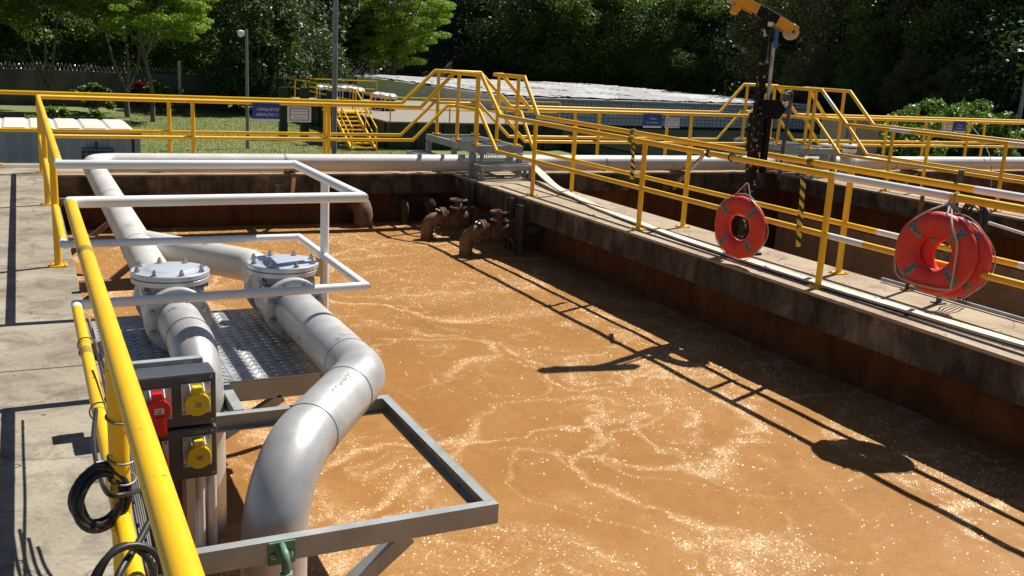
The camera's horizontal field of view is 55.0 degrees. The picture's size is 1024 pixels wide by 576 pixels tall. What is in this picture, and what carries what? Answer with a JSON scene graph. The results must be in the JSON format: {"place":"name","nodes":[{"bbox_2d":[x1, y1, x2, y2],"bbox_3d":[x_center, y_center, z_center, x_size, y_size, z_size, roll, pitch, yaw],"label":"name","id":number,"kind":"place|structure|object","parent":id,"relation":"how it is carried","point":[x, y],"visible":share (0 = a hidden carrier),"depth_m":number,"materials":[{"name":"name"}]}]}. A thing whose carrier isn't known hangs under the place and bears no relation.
{"place":"outdoors","nodes":[
{"label":"outdoors","id":0,"kind":"place"},
{"bbox_2d":[0,83,820,154],"bbox_3d":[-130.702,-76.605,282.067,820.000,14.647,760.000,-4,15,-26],"label":"ground","id":1,"kind":"structure","parent":0,"point":[18,111],"depth_m":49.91,"materials":[{"name":"plant"}]},
{"bbox_2d":[0,2,76,69],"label":"young tree","id":2,"kind":"object","parent":1,"relation":"on","point":[6,51],"visible":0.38,"depth_m":61.16,"materials":[{"name":"green plant"}]},
{"bbox_2d":[0,0,96,106],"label":"slender tree","id":3,"kind":"object","parent":1,"relation":"on","point":[14,20],"visible":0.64,"depth_m":52.05,"materials":[{"name":"green plant"}]},
{"bbox_2d":[0,9,140,72],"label":"young tree","id":4,"kind":"object","parent":1,"relation":"on","point":[88,30],"visible":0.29,"depth_m":63.26,"materials":[{"name":"green plant"}]},
{"bbox_2d":[0,117,141,162],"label":"shipping container","id":5,"kind":"object","parent":1,"relation":"on","point":[18,147],"visible":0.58,"depth_m":18.43,"materials":[{"name":"metal"}]},
{"bbox_2d":[0,163,144,575],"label":"deck","id":6,"kind":"structure","parent":1,"relation":"on","point":[42,533],"depth_m":5.54,"materials":[{"name":"concrete"}]},
{"bbox_2d":[35,95,67,267],"bbox_3d":[-5.097,-1.309,10.792,0.150,1.132,8.230,-4,15,-26],"label":"railing","id":7,"kind":"object","parent":6,"relation":"on","point":[45,136],"visible":0.97,"depth_m":8.71,"materials":[{"name":"metal"}]},
{"bbox_2d":[64,198,204,575],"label":"railing","id":8,"kind":"object","parent":6,"relation":"on","point":[126,406],"visible":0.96,"depth_m":2.83,"materials":[{"name":"metal"}]},
{"bbox_2d":[67,460,131,533],"bbox_3d":[-1.290,0.653,3.081,0.113,0.206,0.203,15,18,41],"label":"cable coil","id":9,"kind":"object","parent":8,"relation":"hanging from","point":[87,478],"visible":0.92,"depth_m":3.04,"materials":[{"name":"rubber"}]},
{"bbox_2d":[91,541,163,575],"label":"cable loop","id":10,"kind":"object","parent":8,"relation":"attached to","point":[142,549],"visible":0.94,"depth_m":2.76,"materials":[{"name":"rubber"}]},
{"bbox_2d":[91,408,163,575],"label":"power cable","id":11,"kind":"object","parent":8,"relation":"attached to","point":[106,491],"visible":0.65,"depth_m":3.40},
{"bbox_2d":[114,521,150,575],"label":"power cable","id":12,"kind":"object","parent":8,"relation":"attached to","point":[125,562],"visible":0.77,"depth_m":2.77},
{"bbox_2d":[68,82,116,110],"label":"shrub","id":13,"kind":"object","parent":1,"relation":"on","point":[95,87],"visible":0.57,"depth_m":55.05,"materials":[{"name":"green plant"}]},
{"bbox_2d":[0,62,227,109],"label":"fence","id":14,"kind":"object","parent":1,"relation":"on","point":[25,79],"depth_m":59.46,"materials":[{"name":"metal"}]},
{"bbox_2d":[40,0,189,116],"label":"slender tree","id":15,"kind":"object","parent":1,"relation":"on","point":[99,5],"visible":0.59,"depth_m":52.34,"materials":[{"name":"green plant"}]},
{"bbox_2d":[83,2,212,73],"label":"young tree","id":16,"kind":"object","parent":1,"relation":"on","point":[154,59],"visible":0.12,"depth_m":64.04,"materials":[{"name":"green plant"}]},
{"bbox_2d":[78,0,219,121],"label":"feathery tree","id":17,"kind":"object","parent":1,"relation":"on","point":[124,16],"visible":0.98,"depth_m":49.79,"materials":[{"name":"green plant"}]},
{"bbox_2d":[143,80,186,112],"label":"shrub","id":18,"kind":"object","parent":1,"relation":"on","point":[162,89],"visible":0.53,"depth_m":57.48,"materials":[{"name":"green plant"}]},
{"bbox_2d":[156,0,304,108],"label":"forest tree","id":19,"kind":"object","parent":1,"relation":"on","point":[200,63],"visible":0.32,"depth_m":62.84,"materials":[{"name":"green plant"}]},
{"bbox_2d":[237,29,249,148],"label":"camera pole","id":20,"kind":"object","parent":1,"relation":"on","point":[240,33],"visible":1,"depth_m":40.40,"materials":[{"name":"metal"}]},
{"bbox_2d":[201,0,315,111],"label":"forest tree","id":21,"kind":"object","parent":1,"relation":"on","point":[261,77],"visible":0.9,"depth_m":59.54,"materials":[{"name":"green plant"}]},
{"bbox_2d":[230,0,352,105],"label":"forest tree","id":22,"kind":"object","parent":1,"relation":"on","point":[316,46],"visible":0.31,"depth_m":63.73,"materials":[{"name":"green plant"}]},
{"bbox_2d":[275,0,362,57],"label":"forest tree","id":23,"kind":"object","parent":1,"relation":"on","point":[342,28],"visible":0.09,"depth_m":83.30,"materials":[{"name":"green plant"}]},
{"bbox_2d":[331,0,337,153],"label":"lamp pole","id":24,"kind":"object","parent":1,"relation":"on","point":[334,72],"visible":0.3,"depth_m":20.98,"materials":[{"name":"metal"}]},
{"bbox_2d":[322,87,376,150],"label":"yellow stair","id":25,"kind":"object","parent":1,"relation":"on","point":[362,125],"visible":0.68,"depth_m":43.66,"materials":[{"name":"metal"}]},
{"bbox_2d":[313,0,389,85],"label":"forest tree","id":26,"kind":"object","parent":1,"relation":"on","point":[354,56],"visible":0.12,"depth_m":89.28,"materials":[{"name":"green plant"}]},
{"bbox_2d":[331,0,455,79],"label":"feathery tree","id":27,"kind":"object","parent":1,"relation":"on","point":[425,16],"visible":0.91,"depth_m":89.24,"materials":[{"name":"green plant"}]},
{"bbox_2d":[289,97,562,149],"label":"process tank","id":28,"kind":"object","parent":1,"relation":"on","point":[400,121],"visible":0.43,"depth_m":46.46,"materials":[{"name":"grey concrete"}]},
{"bbox_2d":[337,87,560,123],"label":"railing","id":29,"kind":"object","parent":28,"relation":"on","point":[450,99],"visible":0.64,"depth_m":45.55,"materials":[{"name":"metal"}]},
{"bbox_2d":[441,0,520,47],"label":"forest tree","id":30,"kind":"object","parent":1,"relation":"on","point":[458,27],"visible":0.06,"depth_m":110.79,"materials":[{"name":"green plant"}]},
{"bbox_2d":[455,0,582,81],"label":"forest tree","id":31,"kind":"object","parent":1,"relation":"on","point":[494,5],"visible":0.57,"depth_m":103.05,"materials":[{"name":"green plant"}]},
{"bbox_2d":[60,185,1023,247],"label":"tank wall","id":32,"kind":"structure","parent":1,"relation":"on","point":[384,209],"depth_m":16.61,"materials":[{"name":"concrete"}]},
{"bbox_2d":[343,199,372,227],"bbox_3d":[-2.534,-1.181,16.276,0.440,0.887,0.575,-4,15,-26],"label":"outlet bend","id":33,"kind":"object","parent":32,"relation":"attached to","point":[361,213],"visible":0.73,"depth_m":16.07,"materials":[{"name":"metal"}]},
{"bbox_2d":[57,169,1023,197],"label":"walkway","id":34,"kind":"structure","parent":32,"relation":"on","point":[73,182],"depth_m":16.35,"materials":[{"name":"concrete"}]},
{"bbox_2d":[35,71,454,172],"bbox_3d":[-3.977,-2.721,15.742,6.645,1.723,0.165,-4,15,-26],"label":"railing","id":35,"kind":"object","parent":34,"relation":"on","point":[328,138],"visible":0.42,"depth_m":15.53,"materials":[{"name":"metal"}]},
{"bbox_2d":[252,103,279,121],"bbox_3d":[-3.945,-2.834,15.736,0.435,0.324,0.089,-4,15,-26],"label":"name sign","id":36,"kind":"object","parent":35,"relation":"attached to","point":[265,112],"visible":1,"depth_m":15.70,"materials":[{"name":"metal"}]},
{"bbox_2d":[287,106,310,121],"bbox_3d":[-3.448,-2.816,15.943,0.388,0.248,0.012,-4,15,-26],"label":"notice sign","id":37,"kind":"object","parent":35,"relation":"attached to","point":[298,114],"visible":1,"depth_m":15.94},
{"bbox_2d":[406,134,530,179],"bbox_3d":[-0.627,-2.326,17.313,1.830,0.530,2.475,-4,15,-26],"label":"steel stile","id":38,"kind":"object","parent":34,"relation":"on","point":[518,167],"visible":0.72,"depth_m":16.67,"materials":[{"name":"metal"}]},
{"bbox_2d":[0,69,1023,164],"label":"railing","id":39,"kind":"object","parent":34,"relation":"on","point":[169,131],"visible":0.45,"depth_m":17.86,"materials":[{"name":"metal"}]},
{"bbox_2d":[500,77,775,154],"bbox_3d":[2.501,-3.129,18.915,6.374,1.732,0.130,-4,15,-26],"label":"railing","id":40,"kind":"object","parent":34,"relation":"on","point":[597,142],"visible":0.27,"depth_m":18.58,"materials":[{"name":"metal"}]},
{"bbox_2d":[722,138,851,176],"bbox_3d":[5.746,-2.718,20.417,1.830,0.530,2.475,-4,15,-26],"label":"steel stile","id":41,"kind":"object","parent":34,"relation":"on","point":[796,149],"visible":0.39,"depth_m":19.80,"materials":[{"name":"metal"}]},
{"bbox_2d":[803,91,1023,156],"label":"railing","id":42,"kind":"object","parent":34,"relation":"on","point":[884,144],"visible":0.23,"depth_m":22.12,"materials":[{"name":"metal"}]},
{"bbox_2d":[487,0,625,83],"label":"forest tree","id":43,"kind":"object","parent":1,"relation":"on","point":[548,64],"visible":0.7,"depth_m":100.56,"materials":[{"name":"green plant"}]},
{"bbox_2d":[543,0,664,85],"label":"forest tree","id":44,"kind":"object","parent":1,"relation":"on","point":[620,50],"visible":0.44,"depth_m":99.85,"materials":[{"name":"green plant"}]},
{"bbox_2d":[588,0,715,87],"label":"forest tree","id":45,"kind":"object","parent":1,"relation":"on","point":[642,19],"visible":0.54,"depth_m":99.68,"materials":[{"name":"green plant"}]},
{"bbox_2d":[624,20,712,93],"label":"young tree","id":46,"kind":"object","parent":1,"relation":"on","point":[655,78],"visible":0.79,"depth_m":98.31,"materials":[{"name":"green plant"}]},
{"bbox_2d":[628,0,747,81],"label":"forest tree","id":47,"kind":"object","parent":1,"relation":"on","point":[706,11],"visible":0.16,"depth_m":99.47,"materials":[{"name":"green plant"}]},
{"bbox_2d":[684,35,738,102],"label":"young tree","id":48,"kind":"object","parent":1,"relation":"on","point":[701,68],"visible":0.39,"depth_m":97.38,"materials":[{"name":"green plant"}]},
{"bbox_2d":[680,0,782,52],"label":"forest tree","id":49,"kind":"object","parent":1,"relation":"on","point":[703,32],"visible":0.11,"depth_m":99.78,"materials":[{"name":"green plant"}]},
{"bbox_2d":[464,197,1023,458],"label":"tank wall","id":50,"kind":"structure","parent":1,"relation":"on","point":[992,420],"depth_m":9.68,"materials":[{"name":"concrete"}]},
{"bbox_2d":[420,197,504,239],"bbox_3d":[-0.724,-0.967,15.652,1.536,0.930,0.350,-4,15,-26],"label":"rusty valve","id":51,"kind":"object","parent":50,"relation":"attached to","point":[457,215],"visible":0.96,"depth_m":15.39,"materials":[{"name":"brown metal"}]},
{"bbox_2d":[459,209,542,256],"bbox_3d":[-0.110,-0.682,14.542,1.436,0.950,0.350,-4,15,-26],"label":"rusty valve","id":52,"kind":"object","parent":50,"relation":"attached to","point":[499,227],"visible":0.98,"depth_m":14.30,"materials":[{"name":"brown metal"}]},
{"bbox_2d":[452,173,1023,406],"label":"walkway","id":53,"kind":"structure","parent":50,"relation":"on","point":[990,367],"depth_m":9.68,"materials":[{"name":"concrete"}]},
{"bbox_2d":[452,71,1023,288],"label":"railing","id":54,"kind":"object","parent":53,"relation":"on","point":[823,233],"visible":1,"depth_m":10.19,"materials":[{"name":"metal"}]},
{"bbox_2d":[735,183,750,197],"bbox_3d":[2.434,-1.007,10.284,0.038,0.186,0.301,-2,14,-22],"label":"hanging rope","id":55,"kind":"object","parent":54,"relation":"hanging from","point":[742,187],"visible":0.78,"depth_m":10.28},
{"bbox_2d":[715,193,768,260],"bbox_3d":[2.378,-0.635,10.258,0.130,0.706,0.706,-7,17,-37],"label":"life ring","id":56,"kind":"object","parent":55,"relation":"hanging from","point":[751,244],"visible":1,"depth_m":10.19,"materials":[{"name":"red plastic"}]},
{"bbox_2d":[894,192,978,290],"bbox_3d":[3.494,-0.396,8.015,0.372,0.777,0.608,-4,15,-26],"label":"tie rope","id":57,"kind":"object","parent":54,"relation":"attached to","point":[949,204],"visible":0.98,"depth_m":7.93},
{"bbox_2d":[895,211,978,293],"bbox_3d":[3.450,-0.287,8.008,0.136,0.674,0.674,-9,18,-42],"label":"life ring","id":58,"kind":"object","parent":57,"relation":"hanging from","point":[914,234],"visible":0.99,"depth_m":7.95,"materials":[{"name":"red plastic"}]},
{"bbox_2d":[920,213,995,299],"bbox_3d":[3.576,-0.253,8.029,0.136,0.720,0.720,-8,17,-40],"label":"life ring","id":59,"kind":"object","parent":54,"relation":"hanging from","point":[972,284],"visible":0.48,"depth_m":7.86,"materials":[{"name":"red plastic"}]},
{"bbox_2d":[492,73,1023,274],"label":"railing","id":60,"kind":"object","parent":53,"relation":"on","point":[844,224],"visible":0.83,"depth_m":11.12,"materials":[{"name":"metal"}]},
{"bbox_2d":[727,0,799,255],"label":"hoist mast","id":61,"kind":"object","parent":53,"relation":"on","point":[763,114],"visible":0.89,"depth_m":10.56,"materials":[{"name":"metal"}]},
{"bbox_2d":[531,163,1023,347],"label":"pipe","id":62,"kind":"object","parent":53,"relation":"on","point":[544,176],"visible":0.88,"depth_m":9.66,"materials":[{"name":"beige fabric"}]},
{"bbox_2d":[612,216,1023,350],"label":"cable","id":63,"kind":"object","parent":53,"relation":"on","point":[836,292],"visible":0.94,"depth_m":9.08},
{"bbox_2d":[930,169,964,304],"bbox_3d":[3.989,-0.458,8.957,0.155,1.230,0.116,-4,15,-26],"label":"stub post","id":64,"kind":"object","parent":53,"relation":"on","point":[946,256],"visible":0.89,"depth_m":8.96,"materials":[{"name":"metal"}]},
{"bbox_2d":[954,203,988,304],"bbox_3d":[4.138,-0.328,8.923,0.161,0.962,0.277,-4,15,-26],"label":"cable bundle","id":65,"kind":"object","parent":64,"relation":"hanging from","point":[983,213],"visible":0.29,"depth_m":8.79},
{"bbox_2d":[881,277,1023,321],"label":"conduit","id":66,"kind":"object","parent":53,"relation":"on","point":[1001,313],"visible":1,"depth_m":8.93,"materials":[{"name":"metal"}]},
{"bbox_2d":[725,0,824,99],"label":"forest tree","id":67,"kind":"object","parent":1,"relation":"on","point":[752,39],"visible":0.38,"depth_m":81.36,"materials":[{"name":"green plant"}]},
{"bbox_2d":[562,128,1023,156],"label":"tank","id":68,"kind":"object","parent":1,"relation":"on","point":[623,149],"visible":0.05,"depth_m":49.24,"materials":[{"name":"concrete"}]},
{"bbox_2d":[753,0,861,109],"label":"forest tree","id":69,"kind":"object","parent":1,"relation":"on","point":[779,61],"visible":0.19,"depth_m":75.44,"materials":[{"name":"green plant"}]},
{"bbox_2d":[777,43,838,126],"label":"young tree","id":70,"kind":"object","parent":1,"relation":"on","point":[822,79],"visible":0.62,"depth_m":67.99,"materials":[{"name":"green plant"}]},
{"bbox_2d":[817,119,879,155],"bbox_3d":[8.075,-2.503,24.034,1.220,3.345,0.920,-4,15,-26],"label":"utility cabinet","id":71,"kind":"object","parent":1,"relation":"on","point":[830,127],"depth_m":23.45,"materials":[{"name":"metal"}]},
{"bbox_2d":[795,0,906,113],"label":"forest tree","id":72,"kind":"object","parent":1,"relation":"on","point":[819,15],"visible":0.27,"depth_m":70.36,"materials":[{"name":"green plant"}]},
{"bbox_2d":[824,59,891,122],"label":"young tree","id":73,"kind":"object","parent":1,"relation":"on","point":[874,83],"visible":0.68,"depth_m":65.02,"materials":[{"name":"green plant"}]},
{"bbox_2d":[771,190,1023,270],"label":"tank wall","id":74,"kind":"structure","parent":1,"relation":"on","point":[1008,248],"depth_m":18.16,"materials":[{"name":"concrete"}]},
{"bbox_2d":[772,172,1023,240],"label":"walkway","id":75,"kind":"structure","parent":74,"relation":"on","point":[891,201],"depth_m":17.42,"materials":[{"name":"concrete"}]},
{"bbox_2d":[773,85,1023,211],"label":"railing","id":76,"kind":"object","parent":75,"relation":"on","point":[1000,178],"visible":0.91,"depth_m":17.56,"materials":[{"name":"metal"}]},
{"bbox_2d":[799,86,1023,186],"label":"railing","id":77,"kind":"object","parent":75,"relation":"on","point":[869,119],"visible":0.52,"depth_m":18.37,"materials":[{"name":"metal"}]},
{"bbox_2d":[826,0,969,115],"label":"forest tree","id":78,"kind":"object","parent":1,"relation":"on","point":[869,11],"visible":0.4,"depth_m":66.78,"materials":[{"name":"green plant"}]},
{"bbox_2d":[875,48,945,135],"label":"young tree","id":79,"kind":"object","parent":1,"relation":"on","point":[896,90],"visible":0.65,"depth_m":61.52,"materials":[{"name":"green plant"}]},
{"bbox_2d":[876,103,948,156],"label":"shrub","id":80,"kind":"object","parent":1,"relation":"on","point":[906,152],"visible":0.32,"depth_m":41.38,"materials":[{"name":"green plant"}]},
{"bbox_2d":[861,0,985,101],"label":"forest tree","id":81,"kind":"object","parent":1,"relation":"on","point":[916,5],"visible":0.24,"depth_m":65.81,"materials":[{"name":"green plant"}]},
{"bbox_2d":[887,97,973,156],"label":"shrub","id":82,"kind":"object","parent":1,"relation":"on","point":[931,105],"visible":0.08,"depth_m":44.45,"materials":[{"name":"green plant"}]},
{"bbox_2d":[922,54,995,128],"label":"young tree","id":83,"kind":"object","parent":1,"relation":"on","point":[946,80],"visible":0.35,"depth_m":57.93,"materials":[{"name":"green plant"}]},
{"bbox_2d":[899,0,1021,106],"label":"forest tree","id":84,"kind":"object","parent":1,"relation":"on","point":[956,7],"visible":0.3,"depth_m":61.71,"materials":[{"name":"green plant"}]},
{"bbox_2d":[927,98,1012,156],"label":"shrub","id":85,"kind":"object","parent":1,"relation":"on","point":[957,111],"visible":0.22,"depth_m":43.11,"materials":[{"name":"green plant"}]},
{"bbox_2d":[927,0,1023,74],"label":"forest tree","id":86,"kind":"object","parent":1,"relation":"on","point":[984,23],"visible":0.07,"depth_m":61.01,"materials":[{"name":"green plant"}]},
{"bbox_2d":[945,111,1023,156],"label":"shrub","id":87,"kind":"object","parent":1,"relation":"on","point":[1002,131],"visible":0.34,"depth_m":42.76,"materials":[{"name":"green plant"}]},
{"bbox_2d":[969,52,1023,117],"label":"young tree","id":88,"kind":"object","parent":1,"relation":"on","point":[999,77],"visible":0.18,"depth_m":56.87,"materials":[{"name":"green plant"}]},
{"bbox_2d":[66,221,1023,575],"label":"water","id":89,"kind":"structure","parent":0,"point":[836,503],"depth_m":7.56,"materials":[{"name":"liquid"}]},
{"bbox_2d":[241,294,384,575],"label":"discharge pipe","id":90,"kind":"object","parent":89,"relation":"in","point":[316,422],"visible":0.98,"depth_m":4.70,"materials":[{"name":"metal"}]},
{"bbox_2d":[70,220,1023,575],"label":"foam","id":91,"kind":"object","parent":89,"relation":"on","point":[608,422],"visible":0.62,"depth_m":8.05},
{"bbox_2d":[70,0,1023,152],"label":"hill","id":92,"kind":"structure","parent":0,"point":[446,55],"depth_m":107.57,"materials":[{"name":"plant"}]},
{"bbox_2d":[84,0,1023,127],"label":"woodland","id":93,"kind":"object","parent":92,"relation":"on","point":[1008,27],"visible":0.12,"depth_m":58.11,"materials":[{"name":"green plant"}]},
{"bbox_2d":[354,75,818,131],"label":"long building","id":94,"kind":"structure","parent":0,"point":[584,95],"depth_m":61.85,"materials":[{"name":"grey"}]},
{"label":"water","id":95,"kind":"structure","parent":0,"visible":0},
{"bbox_2d":[774,212,1023,320],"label":"tank wall","id":96,"kind":"structure","parent":95,"relation":"on","point":[877,265],"depth_m":18.13,"materials":[{"name":"concrete"}]},
{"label":"tank wall","id":97,"kind":"structure","parent":0,"visible":0},
{"bbox_2d":[79,278,207,361],"bbox_3d":[-3.059,0.293,8.220,1.007,0.772,0.070,-4,15,-26],"label":"pipe bracket","id":98,"kind":"object","parent":97,"relation":"attached to","point":[122,284],"visible":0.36,"depth_m":8.02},
{"bbox_2d":[83,153,1023,281],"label":"pipeline","id":99,"kind":"object","parent":98,"relation":"on","point":[224,260],"visible":0.57,"depth_m":15.40,"materials":[{"name":"paint"}]},
{"bbox_2d":[91,308,323,439],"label":"pump platform","id":100,"kind":"structure","parent":97,"relation":"attached to","point":[260,358],"depth_m":6.54,"materials":[{"name":"metal"}]},
{"bbox_2d":[130,257,211,350],"bbox_3d":[-2.335,0.086,6.736,0.512,0.520,0.800,-4,15,-26],"label":"check valve","id":101,"kind":"object","parent":100,"relation":"on","point":[159,277],"visible":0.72,"depth_m":6.51,"materials":[{"name":"metal"}]},
{"bbox_2d":[157,302,226,535],"bbox_3d":[-1.997,0.966,6.155,0.284,1.597,0.968,-4,15,-26],"label":"discharge pipe","id":102,"kind":"object","parent":101,"relation":"attached to","point":[184,329],"visible":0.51,"depth_m":5.84,"materials":[{"name":"metal"}]},
{"bbox_2d":[53,158,370,308],"bbox_3d":[-2.114,-0.152,6.779,1.786,1.233,2.150,-4,15,-26],"label":"guard rail","id":103,"kind":"object","parent":100,"relation":"on","point":[324,198],"visible":0.86,"depth_m":6.39,"materials":[{"name":"metal"}]},
{"bbox_2d":[244,250,324,337],"bbox_3d":[-1.655,0.019,7.175,0.543,0.520,0.800,-4,15,-26],"label":"check valve","id":104,"kind":"object","parent":100,"relation":"on","point":[270,270],"visible":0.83,"depth_m":6.96,"materials":[{"name":"metal"}]},
{"bbox_2d":[156,383,498,575],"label":"pump pit surround","id":105,"kind":"object","parent":97,"relation":"attached to","point":[392,536],"visible":0.82,"depth_m":4.44,"materials":[{"name":"grey paint"}]},
{"bbox_2d":[101,355,216,547],"bbox_3d":[-1.883,1.114,5.309,0.540,1.470,0.378,-4,15,-26],"label":"socket panel","id":106,"kind":"object","parent":105,"relation":"attached to","point":[179,394],"visible":0.72,"depth_m":5.16,"materials":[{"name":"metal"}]},
{"bbox_2d":[195,476,205,547],"bbox_3d":[-1.779,1.310,5.613,0.080,1.200,0.080,-4,15,-26],"label":"guide pipe","id":107,"kind":"object","parent":105,"relation":"attached to","point":[200,511],"visible":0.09,"depth_m":5.58,"materials":[{"name":"metal"}]},
{"bbox_2d":[206,475,217,545],"bbox_3d":[-1.738,1.292,5.698,0.080,1.200,0.080,-4,15,-26],"label":"guide pipe","id":108,"kind":"object","parent":105,"relation":"attached to","point":[211,482],"visible":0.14,"depth_m":5.67,"materials":[{"name":"metal"}]},
{"bbox_2d":[268,539,294,575],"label":"guide bracket","id":109,"kind":"object","parent":105,"relation":"attached to","point":[282,553],"visible":1,"depth_m":4.12,"materials":[{"name":"metal"}]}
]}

